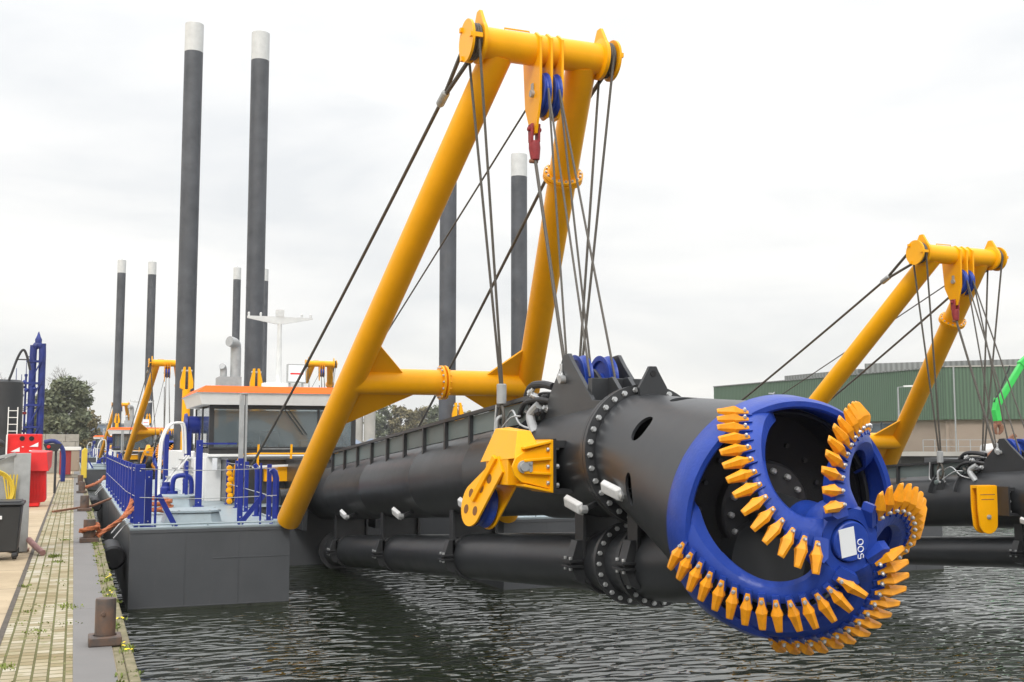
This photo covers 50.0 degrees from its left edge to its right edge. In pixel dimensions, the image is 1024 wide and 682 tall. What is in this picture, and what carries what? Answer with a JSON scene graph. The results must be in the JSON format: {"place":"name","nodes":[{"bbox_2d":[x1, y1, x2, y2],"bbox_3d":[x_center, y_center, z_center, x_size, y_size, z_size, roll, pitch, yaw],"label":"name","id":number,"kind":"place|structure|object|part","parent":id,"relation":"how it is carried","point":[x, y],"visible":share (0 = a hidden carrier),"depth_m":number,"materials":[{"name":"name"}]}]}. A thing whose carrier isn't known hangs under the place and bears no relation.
{"place":"outdoors","nodes":[
{"label":"outdoors","id":0,"kind":"place"},
{"bbox_2d":[0,439,4,446],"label":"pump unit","id":1,"kind":"object","parent":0,"point":[2,443],"visible":0.35,"depth_m":32.31,"materials":[{"name":"grey metal"}]},
{"bbox_2d":[16,332,45,433],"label":"pipe tower","id":2,"kind":"structure","parent":0,"point":[31,389],"depth_m":54.97,"materials":[{"name":"blue metal"}]},
{"bbox_2d":[47,452,59,472],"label":"block wall","id":3,"kind":"structure","parent":0,"point":[51,470],"depth_m":60.61,"materials":[{"name":"concrete"}]},
{"bbox_2d":[0,449,118,680],"bbox_3d":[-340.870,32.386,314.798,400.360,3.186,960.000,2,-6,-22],"label":"quay ground","id":4,"kind":"structure","parent":0,"point":[11,570],"depth_m":15.98,"materials":[{"name":"concrete"}]},
{"bbox_2d":[0,499,25,558],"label":"waste bin","id":5,"kind":"object","parent":4,"relation":"on","point":[11,511],"visible":1,"depth_m":15.94,"materials":[{"name":"plastic"}]},
{"bbox_2d":[0,452,30,551],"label":"winch stand","id":6,"kind":"object","parent":4,"relation":"on","point":[15,464],"visible":0.66,"depth_m":17.18,"materials":[{"name":"metal"}]},
{"bbox_2d":[0,470,17,498],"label":"yellow hose","id":7,"kind":"object","parent":6,"relation":"hanging from","point":[10,481],"visible":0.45,"depth_m":17.04,"materials":[{"name":"yellow plastic"}]},
{"bbox_2d":[29,450,52,502],"bbox_3d":[-7.652,2.190,17.790,0.339,0.849,0.649,2,-6,-22],"label":"winch housing","id":8,"kind":"object","parent":6,"relation":"attached to","point":[41,462],"visible":0.91,"depth_m":17.54,"materials":[{"name":"red paint"}]},
{"bbox_2d":[0,349,30,459],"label":"tank","id":9,"kind":"object","parent":4,"relation":"on","point":[11,402],"visible":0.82,"depth_m":45.46,"materials":[{"name":"metal"}]},
{"bbox_2d":[5,434,42,506],"bbox_3d":[-13.173,3.476,29.597,0.865,1.920,1.300,2,-6,-22],"label":"machine cabinet","id":10,"kind":"object","parent":4,"relation":"on","point":[22,443],"visible":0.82,"depth_m":29.14,"materials":[{"name":"red metal"}]},
{"bbox_2d":[0,480,59,644],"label":"edge angle","id":11,"kind":"object","parent":4,"relation":"on","point":[9,611],"visible":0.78,"depth_m":13.03,"materials":[{"name":"grey metal"}]},
{"bbox_2d":[0,480,73,681],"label":"cobble strip","id":12,"kind":"object","parent":4,"relation":"on","point":[34,660],"visible":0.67,"depth_m":11.00,"materials":[{"name":"beige stone"}]},
{"bbox_2d":[26,537,45,555],"bbox_3d":[-7.332,3.158,16.881,0.100,0.231,0.751,4,-7,-39],"label":"short pipe","id":13,"kind":"object","parent":12,"relation":"on","point":[34,545],"visible":1,"depth_m":16.77,"materials":[{"name":"pink plastic"}]},
{"bbox_2d":[44,439,65,481],"bbox_3d":[-19.919,5.188,47.765,0.922,1.853,0.200,2,-6,-22],"label":"bent pipe","id":14,"kind":"object","parent":12,"relation":"on","point":[63,459],"visible":0.91,"depth_m":47.79,"materials":[{"name":"blue metal"}]},
{"bbox_2d":[0,494,143,681],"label":"weeds","id":15,"kind":"object","parent":12,"relation":"on","point":[94,543],"visible":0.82,"depth_m":11.60,"materials":[{"name":"green plant"}]},
{"bbox_2d":[52,497,111,512],"bbox_3d":[-10.740,4.108,27.521,0.111,0.268,2.113,-2,-6,19],"label":"mooring rope","id":16,"kind":"object","parent":12,"relation":"on","point":[74,508],"visible":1,"depth_m":27.22,"materials":[{"name":"brown fabric"}]},
{"bbox_2d":[25,389,61,433],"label":"broadleaf tree","id":17,"kind":"object","parent":4,"relation":"on","point":[48,417],"visible":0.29,"depth_m":147.92,"materials":[{"name":"green plant"}]},
{"bbox_2d":[44,444,61,492],"bbox_3d":[-15.449,4.281,36.854,0.600,1.650,0.450,2,-6,-22],"label":"control desk","id":18,"kind":"object","parent":4,"relation":"on","point":[53,447],"visible":0.72,"depth_m":36.83,"materials":[{"name":"metal"}]},
{"bbox_2d":[43,434,78,464],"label":"block wall","id":19,"kind":"structure","parent":4,"relation":"on","point":[72,440],"depth_m":83.06,"materials":[{"name":"concrete"}]},
{"bbox_2d":[35,375,93,441],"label":"broadleaf tree","id":20,"kind":"object","parent":4,"relation":"on","point":[73,393],"visible":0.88,"depth_m":149.07,"materials":[{"name":"green plant"}]},
{"bbox_2d":[36,366,95,398],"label":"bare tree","id":21,"kind":"object","parent":4,"relation":"on","point":[62,377],"visible":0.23,"depth_m":173.38,"materials":[{"name":"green plant"}]},
{"bbox_2d":[59,447,80,477],"bbox_3d":[-21.515,5.888,53.331,1.020,1.480,0.800,2,-6,-22],"label":"electric cabinet","id":22,"kind":"object","parent":4,"relation":"on","point":[72,460],"visible":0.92,"depth_m":53.06,"materials":[{"name":"red metal"}]},
{"bbox_3d":[-21.139,5.805,53.082,0.330,0.900,0.047,2,-6,-22],"label":"cabinet door","id":23,"kind":"part","parent":22,"relation":"part of","materials":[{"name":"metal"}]},
{"bbox_2d":[73,471,117,681],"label":"plate strip","id":24,"kind":"object","parent":4,"relation":"on","point":[94,664],"visible":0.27,"depth_m":11.02,"materials":[{"name":"grey metal"}]},
{"bbox_2d":[76,475,82,484],"bbox_3d":[-17.457,5.614,44.386,0.330,0.390,0.330,2,-6,-22],"label":"bollard","id":25,"kind":"object","parent":24,"relation":"on","point":[80,478],"visible":0.68,"depth_m":44.30,"materials":[{"name":"brown metal"}]},
{"bbox_2d":[76,481,86,492],"bbox_3d":[-14.501,4.931,36.983,0.330,0.390,0.330,2,-6,-22],"label":"bollard","id":26,"kind":"object","parent":24,"relation":"on","point":[81,488],"visible":1,"depth_m":36.89,"materials":[{"name":"metal"}]},
{"bbox_2d":[85,475,105,488],"bbox_3d":[-14.817,5.022,38.999,0.227,0.394,4.107,1,-5,-10],"label":"mooring rope","id":27,"kind":"object","parent":26,"relation":"attached to","point":[96,482],"visible":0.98,"depth_m":38.89,"materials":[{"name":"orange fabric"}]},
{"bbox_2d":[77,495,91,510],"bbox_3d":[-10.659,4.043,27.360,0.330,0.390,0.330,2,-6,-22],"label":"bollard","id":28,"kind":"object","parent":24,"relation":"on","point":[84,502],"visible":1,"depth_m":27.27,"materials":[{"name":"brown metal"}]},
{"bbox_2d":[79,519,98,542],"bbox_3d":[-7.259,3.257,18.848,0.314,0.390,0.314,2,-6,-22],"label":"bollard","id":29,"kind":"object","parent":24,"relation":"on","point":[89,537],"visible":0.97,"depth_m":18.76,"materials":[{"name":"brown metal"}]},
{"bbox_2d":[78,495,133,536],"bbox_3d":[-7.151,3.102,19.756,0.386,0.712,2.154,-1,-5,6],"label":"mooring rope","id":30,"kind":"object","parent":29,"relation":"attached to","point":[97,526],"visible":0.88,"depth_m":18.93,"materials":[{"name":"orange fabric"}]},
{"bbox_2d":[97,506,133,537],"bbox_3d":[-7.063,3.254,20.022,0.307,0.465,2.430,0,-5,-5],"label":"mooring rope","id":31,"kind":"object","parent":29,"relation":"on","point":[114,523],"visible":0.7,"depth_m":19.30,"materials":[{"name":"orange fabric"}]},
{"bbox_2d":[88,597,121,647],"bbox_3d":[-3.453,2.377,9.317,0.264,0.390,0.264,2,-6,-22],"label":"bollard","id":32,"kind":"object","parent":24,"relation":"on","point":[105,634],"visible":0.99,"depth_m":9.24,"materials":[{"name":"brown metal"}]},
{"bbox_2d":[67,423,123,450],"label":"building","id":33,"kind":"structure","parent":4,"relation":"on","point":[101,426],"depth_m":228.72,"materials":[{"name":"metal"}]},
{"bbox_2d":[152,496,173,512],"bbox_3d":[-7.313,3.432,22.917,0.510,0.392,0.594,2,-6,-22],"label":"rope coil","id":34,"kind":"object","parent":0,"point":[168,502],"visible":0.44,"depth_m":22.76,"materials":[{"name":"orange fabric"}]},
{"bbox_2d":[0,0,1023,442],"label":"sky","id":35,"kind":"structure","parent":0,"point":[768,164],"materials":[{"name":"white"}]},
{"bbox_2d":[88,450,1023,681],"bbox_3d":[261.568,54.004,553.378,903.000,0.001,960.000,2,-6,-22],"label":"water","id":36,"kind":"structure","parent":0,"point":[946,624],"depth_m":16.28,"materials":[{"name":"black liquid"}]},
{"bbox_2d":[79,402,129,462],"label":"dredger","id":37,"kind":"object","parent":36,"relation":"on","point":[101,451],"visible":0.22,"depth_m":122.72,"materials":[{"name":"grey paint"}]},
{"bbox_2d":[79,259,175,490],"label":"dredger","id":38,"kind":"object","parent":36,"relation":"on","point":[137,441],"visible":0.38,"depth_m":74.93,"materials":[{"name":"grey paint"}]},
{"bbox_2d":[232,266,337,387],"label":"dredger","id":39,"kind":"object","parent":36,"relation":"on","point":[331,366],"visible":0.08,"depth_m":109.96,"materials":[{"name":"grey paint"}]},
{"bbox_2d":[97,10,926,655],"bbox_3d":[-4.604,-2.874,27.603,9.684,22.600,40.006,2,-6,-22],"label":"dredger","id":40,"kind":"object","parent":36,"relation":"on","point":[783,518],"visible":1,"depth_m":15.16,"materials":[{"name":"grey paint"}]},
{"bbox_2d":[90,485,104,511],"bbox_3d":[-13.891,5.242,36.658,0.496,0.822,1.600,2,-6,-22],"label":"fender","id":41,"kind":"object","parent":40,"relation":"hanging from","point":[93,500],"visible":0.63,"depth_m":35.92,"materials":[{"name":"black rubber"}]},
{"bbox_2d":[102,518,130,569],"bbox_3d":[-7.351,3.729,20.280,0.496,0.822,1.600,2,-6,-22],"label":"fender","id":42,"kind":"object","parent":40,"relation":"hanging from","point":[115,554],"visible":0.82,"depth_m":19.55,"materials":[{"name":"black rubber"}]},
{"bbox_2d":[438,152,1023,572],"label":"dredger","id":43,"kind":"object","parent":36,"relation":"on","point":[983,493],"visible":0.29,"depth_m":19.38,"materials":[{"name":"grey paint"}]},
{"bbox_2d":[924,434,1016,461],"bbox_3d":[30.284,7.200,62.101,12.000,3.880,5.000,0,-5,0],"label":"work barge","id":44,"kind":"object","parent":36,"relation":"on","point":[989,448],"visible":0.07,"depth_m":61.03,"materials":[{"name":"black metal"}]},
{"bbox_2d":[991,356,1023,434],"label":"material handler","id":45,"kind":"object","parent":44,"relation":"on","point":[1012,379],"visible":0.88,"depth_m":61.86,"materials":[{"name":"green paint"}]},
{"bbox_2d":[193,443,979,463],"bbox_3d":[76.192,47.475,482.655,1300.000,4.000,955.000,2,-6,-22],"label":"bank","id":46,"kind":"structure","parent":0,"point":[910,459],"depth_m":87.39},
{"bbox_2d":[79,407,102,447],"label":"broadleaf tree","id":47,"kind":"object","parent":46,"relation":"on","point":[93,423],"visible":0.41,"depth_m":164.02,"materials":[{"name":"green plant"}]},
{"bbox_2d":[356,417,362,442],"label":"silo","id":48,"kind":"object","parent":46,"relation":"on","point":[359,429],"visible":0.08,"depth_m":238.33,"materials":[{"name":"metal"}]},
{"bbox_2d":[363,411,375,441],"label":"silo","id":49,"kind":"object","parent":46,"relation":"on","point":[369,426],"visible":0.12,"depth_m":238.26,"materials":[{"name":"metal"}]},
{"bbox_2d":[363,405,397,438],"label":"broadleaf tree","id":50,"kind":"object","parent":46,"relation":"on","point":[382,429],"visible":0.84,"depth_m":297.51,"materials":[{"name":"green plant"}]},
{"bbox_2d":[386,405,421,436],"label":"broadleaf tree","id":51,"kind":"object","parent":46,"relation":"on","point":[400,413],"visible":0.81,"depth_m":298.01,"materials":[{"name":"green plant"}]},
{"bbox_2d":[404,406,430,430],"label":"broadleaf tree","id":52,"kind":"object","parent":46,"relation":"on","point":[420,411],"visible":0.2,"depth_m":307.76,"materials":[{"name":"green plant"}]},
{"bbox_2d":[423,404,457,427],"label":"broadleaf tree","id":53,"kind":"object","parent":46,"relation":"on","point":[434,413],"visible":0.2,"depth_m":303.76,"materials":[{"name":"green plant"}]},
{"bbox_2d":[897,385,912,416],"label":"street lamp","id":54,"kind":"object","parent":46,"relation":"on","point":[898,396],"visible":0.51,"depth_m":93.91,"materials":[{"name":"metal"}]},
{"bbox_2d":[901,452,977,455],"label":"quay coping","id":55,"kind":"object","parent":46,"relation":"on","point":[930,453],"visible":0.09,"depth_m":86.71,"materials":[{"name":"concrete"}]},
{"bbox_2d":[923,440,994,451],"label":"quay railing","id":56,"kind":"object","parent":46,"relation":"on","point":[946,446],"visible":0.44,"depth_m":88.19,"materials":[{"name":"metal"}]},
{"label":"quay wall","id":57,"kind":"structure","parent":46,"relation":"on","visible":0},
{"bbox_2d":[79,465,140,681],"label":"quay edge beam","id":58,"kind":"structure","parent":57,"relation":"on","point":[128,658],"depth_m":9.79,"materials":[{"name":"grey concrete"}]},
{"bbox_2d":[81,448,87,477],"bbox_3d":[-20.422,5.820,52.369,0.260,1.438,0.600,2,-6,-22],"label":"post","id":59,"kind":"object","parent":58,"relation":"on","point":[84,462],"visible":0.83,"depth_m":52.09,"materials":[{"name":"yellow plastic"}]},
{"bbox_2d":[106,573,132,653],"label":"wild flowers","id":60,"kind":"object","parent":58,"relation":"on","point":[121,622],"visible":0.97,"depth_m":9.68,"materials":[{"name":"yellow plant"}]},
{"bbox_2d":[713,359,1023,451],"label":"warehouse","id":61,"kind":"structure","parent":0,"point":[872,389],"depth_m":106.98,"materials":[{"name":"metal"}]},
{"bbox_2d":[870,422,892,432],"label":"window","id":62,"kind":"structure","parent":61,"relation":"in","point":[876,428],"depth_m":113.15,"materials":[{"name":"glass"}]}
]}

